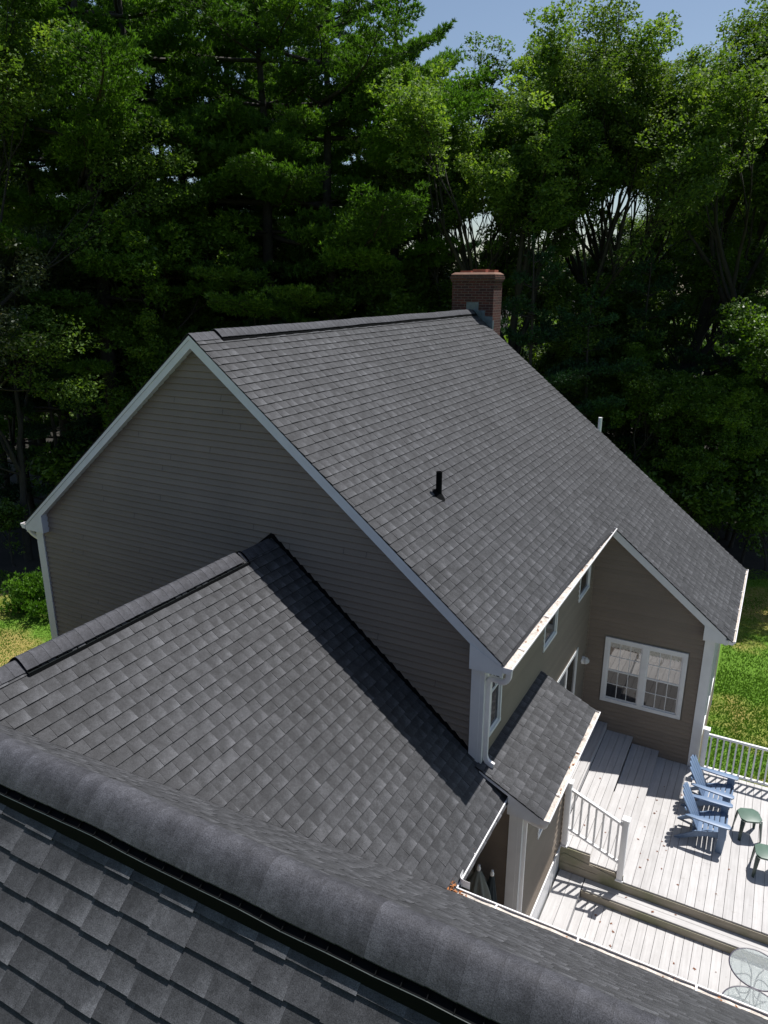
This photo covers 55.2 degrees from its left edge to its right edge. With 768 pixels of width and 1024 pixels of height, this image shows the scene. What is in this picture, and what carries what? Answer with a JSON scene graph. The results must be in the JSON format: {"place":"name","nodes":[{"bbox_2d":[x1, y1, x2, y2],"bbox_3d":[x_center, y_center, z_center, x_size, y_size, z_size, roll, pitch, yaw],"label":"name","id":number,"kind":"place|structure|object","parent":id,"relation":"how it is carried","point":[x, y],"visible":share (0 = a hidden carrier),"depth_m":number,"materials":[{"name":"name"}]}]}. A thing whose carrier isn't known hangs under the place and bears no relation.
{"place":"outdoors","nodes":[
{"label":"outdoors","id":0,"kind":"place"},
{"bbox_2d":[0,568,767,949],"bbox_3d":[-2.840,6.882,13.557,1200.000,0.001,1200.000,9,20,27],"label":"lawn","id":1,"kind":"structure","parent":0,"point":[748,619],"depth_m":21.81,"materials":[{"name":"plant"}]},
{"bbox_2d":[0,566,48,617],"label":"evergreen shrub","id":2,"kind":"object","parent":1,"relation":"on","point":[30,590],"visible":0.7,"depth_m":24.41,"materials":[{"name":"green plant"}]},
{"bbox_2d":[0,269,767,1023],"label":"house","id":3,"kind":"structure","parent":1,"relation":"on","point":[300,717],"depth_m":10.05,"materials":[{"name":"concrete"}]},
{"bbox_2d":[489,674,502,736],"bbox_3d":[1.591,2.550,10.502,0.054,1.260,0.500,9,20,27],"label":"window","id":4,"kind":"structure","parent":3,"relation":"in","point":[496,689],"depth_m":10.65,"materials":[{"name":"white plastic"}]},
{"bbox_2d":[537,828,542,839],"bbox_3d":[2.526,4.488,11.493,0.054,0.990,0.720,9,20,27],"label":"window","id":5,"kind":"structure","parent":3,"relation":"in","point":[539,830],"depth_m":11.37,"materials":[{"name":"white plastic"}]},
{"bbox_2d":[542,609,558,652],"bbox_3d":[2.928,1.766,12.852,0.054,1.160,0.830,9,20,27],"label":"window","id":6,"kind":"structure","parent":3,"relation":"in","point":[550,630],"depth_m":13.04,"materials":[{"name":"white plastic"}]},
{"bbox_2d":[557,647,578,693],"bbox_3d":[3.647,4.052,14.960,0.060,2.120,1.660,9,20,27],"label":"sliding door","id":7,"kind":"structure","parent":3,"relation":"in","point":[567,679],"depth_m":15.12,"materials":[{"name":"white plastic"}]},
{"bbox_2d":[578,564,591,602],"bbox_3d":[4.098,1.135,14.928,0.054,1.190,0.900,9,20,27],"label":"window","id":8,"kind":"structure","parent":3,"relation":"in","point":[584,585],"depth_m":15.13,"materials":[{"name":"white plastic"}]},
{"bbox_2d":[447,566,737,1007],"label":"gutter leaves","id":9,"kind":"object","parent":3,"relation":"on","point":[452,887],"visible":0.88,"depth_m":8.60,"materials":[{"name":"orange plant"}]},
{"bbox_2d":[599,636,688,719],"bbox_3d":[5.557,3.554,15.776,1.680,1.550,0.054,9,20,27],"label":"window","id":10,"kind":"structure","parent":3,"relation":"in","point":[648,678],"depth_m":15.76,"materials":[{"name":"white plastic"}]},
{"bbox_2d":[702,643,718,732],"bbox_3d":[7.566,3.409,16.835,0.054,2.360,2.810,9,20,27],"label":"downspout","id":11,"kind":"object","parent":3,"relation":"in","point":[717,644],"depth_m":16.71,"materials":[{"name":"white plastic"}]},
{"bbox_2d":[539,720,767,1011],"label":"deck","id":12,"kind":"structure","parent":1,"relation":"on","point":[601,875],"depth_m":12.82,"materials":[{"name":"white wood"}]},
{"bbox_2d":[462,864,490,899],"bbox_3d":[1.292,6.131,10.654,0.464,2.450,0.464,10,18,27],"label":"closed umbrella","id":13,"kind":"object","parent":12,"relation":"on","point":[477,880],"visible":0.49,"depth_m":10.31,"materials":[{"name":"green fabric"}]},
{"bbox_2d":[487,869,496,902],"bbox_3d":[1.497,6.165,10.679,0.490,2.370,0.502,-13,21,-36],"label":"closed umbrella","id":14,"kind":"object","parent":12,"relation":"on","point":[491,884],"visible":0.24,"depth_m":10.34,"materials":[{"name":"green fabric"}]},
{"bbox_2d":[674,782,732,853],"bbox_3d":[5.952,5.605,13.633,0.906,0.967,0.784,9,19,26],"label":"adirondack chair","id":15,"kind":"object","parent":12,"relation":"on","point":[719,824],"visible":1,"depth_m":13.57,"materials":[{"name":"blue plastic"}]},
{"bbox_2d":[681,754,738,808],"bbox_3d":[6.415,5.360,14.422,0.906,0.967,0.784,10,20,30],"label":"adirondack chair","id":16,"kind":"object","parent":12,"relation":"on","point":[705,788],"visible":0.83,"depth_m":14.44,"materials":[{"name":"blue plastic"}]},
{"bbox_2d":[722,985,767,1007],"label":"patio chair","id":17,"kind":"object","parent":12,"relation":"on","point":[724,991],"visible":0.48,"depth_m":10.37,"materials":[{"name":"white metal"}]},
{"bbox_2d":[732,808,762,842],"bbox_3d":[6.812,5.850,13.737,0.415,0.440,0.415,3,17,8],"label":"side table","id":18,"kind":"object","parent":12,"relation":"on","point":[749,815],"visible":0.98,"depth_m":13.62,"materials":[{"name":"green plastic"}]},
{"bbox_2d":[728,948,767,1006],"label":"patio table","id":19,"kind":"object","parent":12,"relation":"on","point":[748,991],"visible":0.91,"depth_m":10.79,"materials":[{"name":"white metal"}]},
{"bbox_2d":[749,843,767,877],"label":"side table","id":20,"kind":"object","parent":12,"relation":"on","point":[760,850],"visible":1,"depth_m":12.78,"materials":[{"name":"green plastic"}]},
{"bbox_2d":[0,301,767,594],"bbox_3d":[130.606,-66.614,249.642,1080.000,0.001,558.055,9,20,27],"label":"forest floor","id":21,"kind":"structure","parent":0,"point":[752,560],"depth_m":30.45,"materials":[{"name":"green plant"}]},
{"bbox_2d":[0,314,25,491],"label":"maple tree","id":22,"kind":"object","parent":21,"relation":"on","point":[11,432],"visible":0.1,"depth_m":33.60,"materials":[{"name":"green plant"}]},
{"bbox_2d":[0,497,27,566],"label":"shrub","id":23,"kind":"object","parent":21,"relation":"on","point":[7,510],"visible":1,"depth_m":28.44,"materials":[{"name":"green plant"}]},
{"bbox_2d":[0,203,58,499],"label":"pine tree","id":24,"kind":"object","parent":21,"relation":"on","point":[3,454],"visible":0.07,"depth_m":37.17,"materials":[{"name":"green plant"}]},
{"bbox_2d":[0,159,67,481],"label":"oak tree","id":25,"kind":"object","parent":21,"relation":"on","point":[41,441],"visible":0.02,"depth_m":36.78,"materials":[{"name":"green plant"}]},
{"bbox_2d":[0,1,85,475],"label":"pine tree","id":26,"kind":"object","parent":21,"relation":"on","point":[27,417],"visible":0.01,"depth_m":35.00,"materials":[{"name":"green plant"}]},
{"bbox_2d":[0,277,95,530],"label":"pine tree","id":27,"kind":"object","parent":21,"relation":"on","point":[30,496],"visible":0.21,"depth_m":31.81,"materials":[{"name":"green plant"}]},
{"bbox_2d":[0,302,102,509],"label":"pine tree","id":28,"kind":"object","parent":21,"relation":"on","point":[29,433],"visible":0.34,"depth_m":30.38,"materials":[{"name":"green plant"}]},
{"bbox_2d":[16,436,91,487],"bbox_3d":[-13.253,-0.782,31.069,3.582,4.572,3.291,-4,18,-13],"label":"shrub","id":29,"kind":"object","parent":21,"relation":"on","point":[44,468],"visible":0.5,"depth_m":30.06,"materials":[{"name":"green plant"}]},
{"bbox_2d":[0,221,114,560],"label":"oak tree","id":30,"kind":"object","parent":21,"relation":"on","point":[16,269],"visible":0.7,"depth_m":28.23,"materials":[{"name":"green plant"}]},
{"bbox_2d":[5,302,130,434],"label":"maple tree","id":31,"kind":"object","parent":21,"relation":"on","point":[79,428],"visible":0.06,"depth_m":34.69,"materials":[{"name":"green plant"}]},
{"bbox_2d":[0,1,142,438],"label":"pine tree","id":32,"kind":"object","parent":21,"relation":"on","point":[84,315],"visible":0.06,"depth_m":31.66,"materials":[{"name":"green plant"}]},
{"bbox_2d":[8,26,152,407],"bbox_3d":[-17.140,-16.271,41.158,13.822,27.765,13.925,5,18,16],"label":"pine tree","id":33,"kind":"object","parent":21,"relation":"on","point":[36,159],"visible":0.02,"depth_m":37.36,"materials":[{"name":"green plant"}]},
{"bbox_2d":[35,273,133,477],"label":"pine tree","id":34,"kind":"object","parent":21,"relation":"on","point":[122,376],"visible":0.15,"depth_m":32.03,"materials":[{"name":"green plant"}]},
{"bbox_2d":[64,280,141,426],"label":"pine tree","id":35,"kind":"object","parent":21,"relation":"on","point":[97,421],"visible":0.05,"depth_m":33.04,"materials":[{"name":"green plant"}]},
{"bbox_2d":[0,0,210,416],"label":"oak tree","id":36,"kind":"object","parent":21,"relation":"on","point":[19,92],"visible":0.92,"depth_m":26.20,"materials":[{"name":"green plant"}]},
{"bbox_2d":[3,207,209,316],"bbox_3d":[-13.311,-9.595,40.755,13.083,15.514,13.023,-1,17,-2],"label":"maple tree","id":37,"kind":"object","parent":21,"relation":"on","point":[66,283],"visible":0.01,"depth_m":35.58,"materials":[{"name":"green plant"}]},
{"bbox_2d":[20,0,252,303],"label":"pine tree","id":38,"kind":"object","parent":21,"relation":"on","point":[159,83],"visible":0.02,"depth_m":39.43,"materials":[{"name":"green plant"}]},
{"bbox_2d":[0,173,276,429],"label":"maple tree","id":39,"kind":"object","parent":21,"relation":"on","point":[217,237],"visible":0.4,"depth_m":29.47,"materials":[{"name":"green plant"}]},
{"bbox_2d":[0,0,299,425],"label":"pine tree","id":40,"kind":"object","parent":21,"relation":"on","point":[126,84],"visible":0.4,"depth_m":27.26,"materials":[{"name":"green plant"}]},
{"bbox_2d":[71,294,232,428],"bbox_3d":[-9.092,-4.434,32.975,8.400,10.265,6.255,-16,24,-42],"label":"maple tree","id":41,"kind":"object","parent":21,"relation":"on","point":[127,322],"visible":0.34,"depth_m":30.18,"materials":[{"name":"green plant"}]},
{"bbox_2d":[2,0,332,374],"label":"pine tree","id":42,"kind":"object","parent":21,"relation":"on","point":[172,95],"visible":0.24,"depth_m":28.39,"materials":[{"name":"green plant"}]},
{"bbox_2d":[22,0,312,327],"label":"pine tree","id":43,"kind":"object","parent":21,"relation":"on","point":[165,108],"visible":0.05,"depth_m":31.43,"materials":[{"name":"green plant"}]},
{"bbox_2d":[92,0,353,326],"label":"pine tree","id":44,"kind":"object","parent":21,"relation":"on","point":[154,63],"visible":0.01,"depth_m":34.70,"materials":[{"name":"green plant"}]},
{"bbox_2d":[143,40,320,324],"bbox_3d":[-8.282,-11.237,35.935,11.656,21.290,8.733,3,18,10],"label":"pine tree","id":45,"kind":"object","parent":21,"relation":"on","point":[235,207],"visible":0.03,"depth_m":34.49,"materials":[{"name":"green plant"}]},
{"bbox_2d":[222,265,286,326],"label":"pine tree","id":46,"kind":"object","parent":21,"relation":"on","point":[255,321],"visible":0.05,"depth_m":30.71,"materials":[{"name":"green plant"}]},
{"bbox_2d":[193,37,317,317],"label":"pine tree","id":47,"kind":"object","parent":21,"relation":"on","point":[221,206],"visible":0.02,"depth_m":41.54,"materials":[{"name":"green plant"}]},
{"bbox_2d":[96,0,422,324],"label":"pine tree","id":48,"kind":"object","parent":21,"relation":"on","point":[310,233],"visible":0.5,"depth_m":28.15,"materials":[{"name":"green plant"}]},
{"bbox_2d":[166,0,408,315],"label":"pine tree","id":49,"kind":"object","parent":21,"relation":"on","point":[319,147],"visible":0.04,"depth_m":34.14,"materials":[{"name":"green plant"}]},
{"bbox_2d":[204,208,382,320],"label":"maple tree","id":50,"kind":"object","parent":21,"relation":"on","point":[281,252],"visible":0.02,"depth_m":34.91,"materials":[{"name":"green plant"}]},
{"bbox_2d":[296,186,357,318],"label":"pine tree","id":51,"kind":"object","parent":21,"relation":"on","point":[326,308],"visible":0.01,"depth_m":42.23,"materials":[{"name":"green plant"}]},
{"bbox_2d":[193,0,476,323],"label":"pine tree","id":52,"kind":"object","parent":21,"relation":"on","point":[396,208],"visible":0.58,"depth_m":27.42,"materials":[{"name":"green plant"}]},
{"bbox_2d":[248,239,454,321],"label":"maple tree","id":53,"kind":"object","parent":21,"relation":"on","point":[402,302],"visible":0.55,"depth_m":30.98,"materials":[{"name":"green plant"}]},
{"bbox_2d":[258,0,481,317],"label":"pine tree","id":54,"kind":"object","parent":21,"relation":"on","point":[343,32],"visible":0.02,"depth_m":40.75,"materials":[{"name":"green plant"}]},
{"bbox_2d":[0,304,765,421],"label":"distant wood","id":55,"kind":"object","parent":21,"relation":"on","point":[505,337],"depth_m":58.89,"materials":[{"name":"green plant"}]},
{"bbox_2d":[276,0,545,322],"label":"pine tree","id":56,"kind":"object","parent":21,"relation":"on","point":[368,260],"visible":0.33,"depth_m":28.69,"materials":[{"name":"green plant"}]},
{"bbox_2d":[341,98,593,309],"bbox_3d":[4.341,-8.795,33.242,10.853,18.400,12.207,-11,20,-31],"label":"oak tree","id":57,"kind":"object","parent":21,"relation":"on","point":[502,181],"visible":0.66,"depth_m":28.70,"materials":[{"name":"green plant"}]},
{"bbox_2d":[341,31,631,354],"bbox_3d":[2.098,-9.229,31.471,11.050,20.322,13.110,-13,22,-36],"label":"oak tree","id":58,"kind":"object","parent":21,"relation":"on","point":[549,159],"visible":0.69,"depth_m":28.09,"materials":[{"name":"green plant"}]},
{"bbox_2d":[460,246,545,335],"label":"oak tree","id":59,"kind":"object","parent":21,"relation":"on","point":[503,313],"visible":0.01,"depth_m":54.29,"materials":[{"name":"green plant"}]},
{"bbox_2d":[410,233,666,378],"bbox_3d":[6.618,-7.045,35.716,11.460,13.652,11.513,-2,17,-8],"label":"maple tree","id":60,"kind":"object","parent":21,"relation":"on","point":[571,290],"visible":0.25,"depth_m":32.03,"materials":[{"name":"green plant"}]},
{"bbox_2d":[500,241,576,356],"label":"pine tree","id":61,"kind":"object","parent":21,"relation":"on","point":[503,333],"visible":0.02,"depth_m":44.82,"materials":[{"name":"green plant"}]},
{"bbox_2d":[501,232,601,414],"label":"pine tree","id":62,"kind":"object","parent":21,"relation":"on","point":[539,335],"visible":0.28,"depth_m":27.96,"materials":[{"name":"green plant"}]},
{"bbox_2d":[508,320,610,396],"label":"maple tree","id":63,"kind":"object","parent":21,"relation":"on","point":[539,362],"visible":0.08,"depth_m":34.57,"materials":[{"name":"green plant"}]},
{"bbox_2d":[540,221,629,315],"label":"oak tree","id":64,"kind":"object","parent":21,"relation":"on","point":[587,252],"depth_m":47.66,"materials":[{"name":"green plant"}]},
{"bbox_2d":[554,283,646,455],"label":"pine tree","id":65,"kind":"object","parent":21,"relation":"on","point":[623,366],"visible":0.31,"depth_m":28.92,"materials":[{"name":"green plant"}]},
{"bbox_2d":[555,217,672,426],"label":"pine tree","id":66,"kind":"object","parent":21,"relation":"on","point":[621,246],"visible":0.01,"depth_m":42.93,"materials":[{"name":"green plant"}]},
{"bbox_2d":[475,4,767,431],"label":"oak tree","id":67,"kind":"object","parent":21,"relation":"on","point":[536,65],"visible":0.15,"depth_m":29.37,"materials":[{"name":"green plant"}]},
{"bbox_2d":[539,335,703,462],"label":"maple tree","id":68,"kind":"object","parent":21,"relation":"on","point":[608,385],"visible":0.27,"depth_m":30.32,"materials":[{"name":"green plant"}]},
{"bbox_2d":[603,419,672,456],"bbox_3d":[11.162,-1.727,33.298,4.030,5.144,3.703,-1,17,-3],"label":"shrub","id":69,"kind":"object","parent":21,"relation":"on","point":[612,438],"visible":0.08,"depth_m":32.23,"materials":[{"name":"green plant"}]},
{"bbox_2d":[627,454,650,473],"bbox_3d":[9.449,-0.451,30.518,3.086,4.286,3.359,0,17,-1],"label":"shrub","id":70,"kind":"object","parent":21,"relation":"on","point":[639,465],"visible":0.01,"depth_m":29.75,"materials":[{"name":"green plant"}]},
{"bbox_2d":[614,443,666,482],"bbox_3d":[10.746,-0.793,31.619,3.086,4.286,3.359,2,17,7],"label":"shrub","id":71,"kind":"object","parent":21,"relation":"on","point":[647,459],"visible":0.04,"depth_m":30.50,"materials":[{"name":"green plant"}]},
{"bbox_2d":[571,249,709,447],"bbox_3d":[11.230,-5.337,32.522,6.452,12.078,6.302,-3,18,-11],"label":"pine tree","id":72,"kind":"object","parent":21,"relation":"on","point":[634,286],"visible":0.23,"depth_m":30.97,"materials":[{"name":"green plant"}]},
{"bbox_2d":[516,0,767,403],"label":"oak tree","id":73,"kind":"object","parent":21,"relation":"on","point":[610,91],"visible":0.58,"depth_m":27.36,"materials":[{"name":"green plant"}]},
{"bbox_2d":[643,466,674,495],"bbox_3d":[9.814,0.139,29.067,3.135,4.001,2.880,0,17,1],"label":"shrub","id":74,"kind":"object","parent":21,"relation":"on","point":[656,479],"visible":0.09,"depth_m":28.47,"materials":[{"name":"green plant"}]},
{"bbox_2d":[590,368,731,483],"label":"maple tree","id":75,"kind":"object","parent":21,"relation":"on","point":[653,405],"visible":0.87,"depth_m":28.04,"materials":[{"name":"green plant"}]},
{"bbox_2d":[596,15,767,377],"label":"oak tree","id":76,"kind":"object","parent":21,"relation":"on","point":[719,88],"visible":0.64,"depth_m":26.56,"materials":[{"name":"green plant"}]},
{"bbox_2d":[669,494,703,523],"bbox_3d":[12.181,0.528,29.587,2.239,2.858,2.057,-12,21,-33],"label":"shrub","id":77,"kind":"object","parent":21,"relation":"on","point":[676,499],"visible":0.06,"depth_m":29.09,"materials":[{"name":"green plant"}]},
{"bbox_2d":[607,207,767,370],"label":"oak tree","id":78,"kind":"object","parent":21,"relation":"on","point":[655,247],"visible":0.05,"depth_m":41.23,"materials":[{"name":"green plant"}]},
{"bbox_2d":[612,194,767,366],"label":"oak tree","id":79,"kind":"object","parent":21,"relation":"on","point":[705,242],"visible":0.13,"depth_m":38.21,"materials":[{"name":"green plant"}]},
{"bbox_2d":[618,217,767,497],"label":"maple tree","id":80,"kind":"object","parent":21,"relation":"on","point":[699,277],"visible":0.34,"depth_m":32.27,"materials":[{"name":"green plant"}]},
{"bbox_2d":[623,194,766,432],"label":"oak tree","id":81,"kind":"object","parent":21,"relation":"on","point":[675,272],"depth_m":43.53,"materials":[{"name":"green plant"}]},
{"bbox_2d":[665,469,745,529],"bbox_3d":[12.372,0.308,28.535,3.135,4.001,2.880,8,19,25],"label":"shrub","id":82,"kind":"object","parent":21,"relation":"on","point":[691,494],"visible":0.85,"depth_m":27.87,"materials":[{"name":"green plant"}]},
{"bbox_2d":[660,370,767,489],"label":"maple tree","id":83,"kind":"object","parent":21,"relation":"on","point":[742,431],"visible":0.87,"depth_m":27.67,"materials":[{"name":"green plant"}]},
{"bbox_2d":[661,299,766,384],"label":"pine tree","id":84,"kind":"object","parent":21,"relation":"on","point":[714,346],"visible":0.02,"depth_m":44.37,"materials":[{"name":"green plant"}]},
{"bbox_2d":[663,0,767,485],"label":"oak tree","id":85,"kind":"object","parent":21,"relation":"on","point":[703,328],"visible":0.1,"depth_m":30.27,"materials":[{"name":"green plant"}]},
{"bbox_2d":[663,275,767,526],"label":"pine tree","id":86,"kind":"object","parent":21,"relation":"on","point":[700,358],"visible":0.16,"depth_m":30.74,"materials":[{"name":"green plant"}]},
{"bbox_2d":[687,484,745,541],"bbox_3d":[12.777,0.543,28.881,2.575,3.286,2.366,-7,19,-21],"label":"shrub","id":87,"kind":"object","parent":21,"relation":"on","point":[715,531],"visible":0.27,"depth_m":28.31,"materials":[{"name":"green plant"}]},
{"bbox_2d":[684,443,767,530],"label":"shrub","id":88,"kind":"object","parent":21,"relation":"on","point":[747,476],"visible":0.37,"depth_m":28.90,"materials":[{"name":"green plant"}]},
{"bbox_2d":[685,232,767,421],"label":"pine tree","id":89,"kind":"object","parent":21,"relation":"on","point":[714,367],"visible":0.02,"depth_m":44.56,"materials":[{"name":"green plant"}]},
{"bbox_2d":[701,346,767,540],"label":"maple tree","id":90,"kind":"object","parent":21,"relation":"on","point":[759,382],"visible":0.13,"depth_m":30.68,"materials":[{"name":"green plant"}]},
{"bbox_2d":[711,277,767,545],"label":"maple tree","id":91,"kind":"object","parent":21,"relation":"on","point":[746,330],"visible":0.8,"depth_m":25.46,"materials":[{"name":"green plant"}]},
{"bbox_2d":[716,331,767,521],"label":"pine tree","id":92,"kind":"object","parent":21,"relation":"on","point":[737,367],"visible":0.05,"depth_m":30.93,"materials":[{"name":"green plant"}]},
{"bbox_2d":[718,495,767,570],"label":"shrub","id":93,"kind":"object","parent":21,"relation":"on","point":[749,522],"visible":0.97,"depth_m":27.84,"materials":[{"name":"green plant"}]},
{"bbox_2d":[732,144,767,221],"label":"oak tree","id":94,"kind":"object","parent":21,"relation":"on","point":[759,187],"visible":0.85,"depth_m":27.49,"materials":[{"name":"green plant"}]},
{"bbox_2d":[8,0,767,296],"label":"sky","id":95,"kind":"structure","parent":0,"point":[700,18],"materials":[{"name":"blue"}]},
{"bbox_2d":[500,317,509,325],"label":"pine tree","id":96,"kind":"object","parent":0,"point":[503,321],"visible":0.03,"depth_m":46.34,"materials":[{"name":"green plant"}]}
]}

